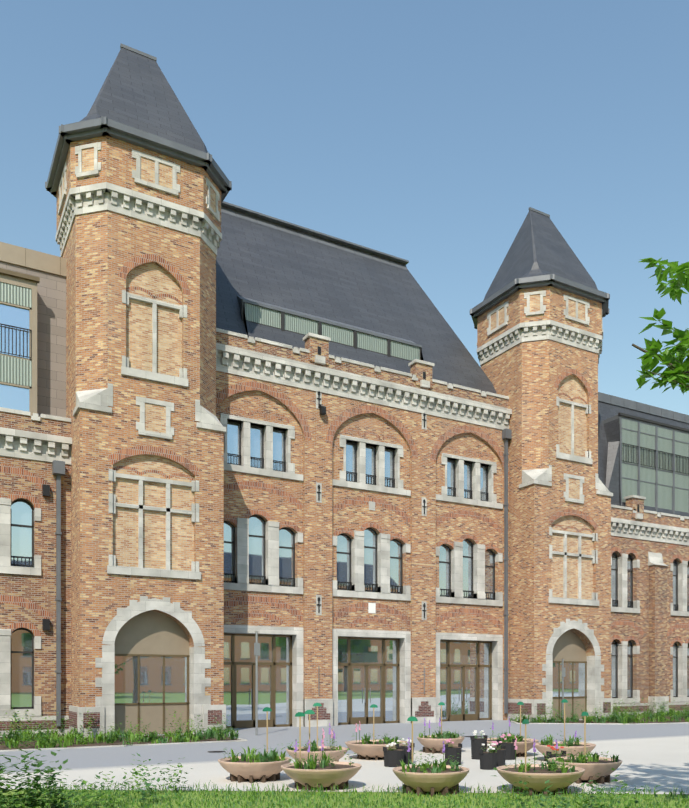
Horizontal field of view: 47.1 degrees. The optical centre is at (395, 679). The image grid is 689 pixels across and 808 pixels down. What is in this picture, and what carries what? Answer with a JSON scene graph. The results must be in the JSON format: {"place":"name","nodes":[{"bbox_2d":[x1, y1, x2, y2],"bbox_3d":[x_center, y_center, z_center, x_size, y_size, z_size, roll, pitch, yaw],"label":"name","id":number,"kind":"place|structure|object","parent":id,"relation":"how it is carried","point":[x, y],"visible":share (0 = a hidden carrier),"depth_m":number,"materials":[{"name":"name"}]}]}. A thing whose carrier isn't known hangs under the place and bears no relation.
{"place":"outdoors","nodes":[
{"label":"outdoors","id":0,"kind":"place"},
{"bbox_2d":[0,242,70,725],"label":"wing walls","id":1,"kind":"structure","parent":0,"point":[32,331],"depth_m":25.07,"materials":[{"name":"brown brick"}]},
{"bbox_2d":[0,407,71,736],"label":"stone trim","id":2,"kind":"structure","parent":1,"relation":"attached to","point":[35,436],"depth_m":24.65,"materials":[{"name":"grey stone"}]},
{"bbox_2d":[57,136,223,734],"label":"tower walls","id":3,"kind":"structure","parent":0,"point":[109,256],"depth_m":25.16,"materials":[{"name":"brown brick"}]},
{"bbox_2d":[65,43,212,157],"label":"tower roof","id":4,"kind":"structure","parent":3,"relation":"on","point":[136,91],"depth_m":26.02,"materials":[{"name":"grey tile"}]},
{"bbox_2d":[0,716,688,807],"bbox_3d":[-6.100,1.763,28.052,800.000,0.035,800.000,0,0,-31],"label":"ground","id":5,"kind":"structure","parent":0,"point":[651,754],"depth_m":17.32,"materials":[{"name":"grey concrete"}]},
{"bbox_2d":[45,116,231,737],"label":"stone trim","id":6,"kind":"structure","parent":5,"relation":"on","point":[94,198],"depth_m":24.98,"materials":[{"name":"grey stone"}]},
{"bbox_2d":[0,696,688,807],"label":"plants","id":7,"kind":"object","parent":5,"relation":"on","point":[43,739],"visible":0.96,"depth_m":11.84,"materials":[{"name":"green plant"}]},
{"bbox_2d":[216,328,511,726],"bbox_3d":[-0.924,-5.640,31.379,13.500,14.840,0.850,0,0,-31],"label":"stone","id":8,"kind":"object","parent":5,"relation":"on","point":[315,365],"visible":0.92,"depth_m":30.97,"materials":[{"name":"grey stone"}]},
{"bbox_2d":[254,631,564,734],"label":"posts","id":9,"kind":"object","parent":5,"relation":"on","point":[256,649],"visible":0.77,"depth_m":25.12,"materials":[{"name":"grey metal"}]},
{"bbox_2d":[218,699,621,796],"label":"planters","id":10,"kind":"object","parent":5,"relation":"on","point":[567,761],"visible":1,"depth_m":13.54,"materials":[{"name":"beige concrete"}]},
{"bbox_2d":[470,274,612,721],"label":"stone trim","id":11,"kind":"structure","parent":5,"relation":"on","point":[519,333],"depth_m":34.27,"materials":[{"name":"grey stone"}]},
{"bbox_2d":[632,258,688,394],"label":"trees","id":12,"kind":"object","parent":5,"relation":"on","point":[675,373],"visible":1,"depth_m":7.93,"materials":[{"name":"green plant"}]},
{"bbox_2d":[0,0,688,414],"label":"sky","id":13,"kind":"structure","parent":0,"point":[426,134],"materials":[{"name":"blue"}]},
{"bbox_2d":[216,371,511,728],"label":"central walls","id":14,"kind":"structure","parent":0,"point":[368,668],"depth_m":31.15,"materials":[{"name":"brown brick"}]},
{"bbox_2d":[216,201,496,393],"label":"roof","id":15,"kind":"structure","parent":14,"relation":"on","point":[284,282],"depth_m":33.39,"materials":[{"name":"tile"}]},
{"bbox_2d":[477,286,610,719],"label":"tower walls","id":16,"kind":"structure","parent":0,"point":[531,380],"depth_m":34.25,"materials":[{"name":"brown brick"}]},
{"bbox_2d":[476,207,605,305],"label":"tower roof","id":17,"kind":"structure","parent":16,"relation":"on","point":[540,246],"depth_m":35.35,"materials":[{"name":"grey tile"}]},
{"bbox_2d":[598,392,688,703],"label":"wing walls","id":18,"kind":"structure","parent":0,"point":[643,449],"depth_m":39.47,"materials":[{"name":"brown brick"}]},
{"bbox_2d":[611,495,688,715],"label":"stone trim","id":19,"kind":"structure","parent":18,"relation":"attached to","point":[633,519],"depth_m":38.99,"materials":[{"name":"beige stone"}]}
]}

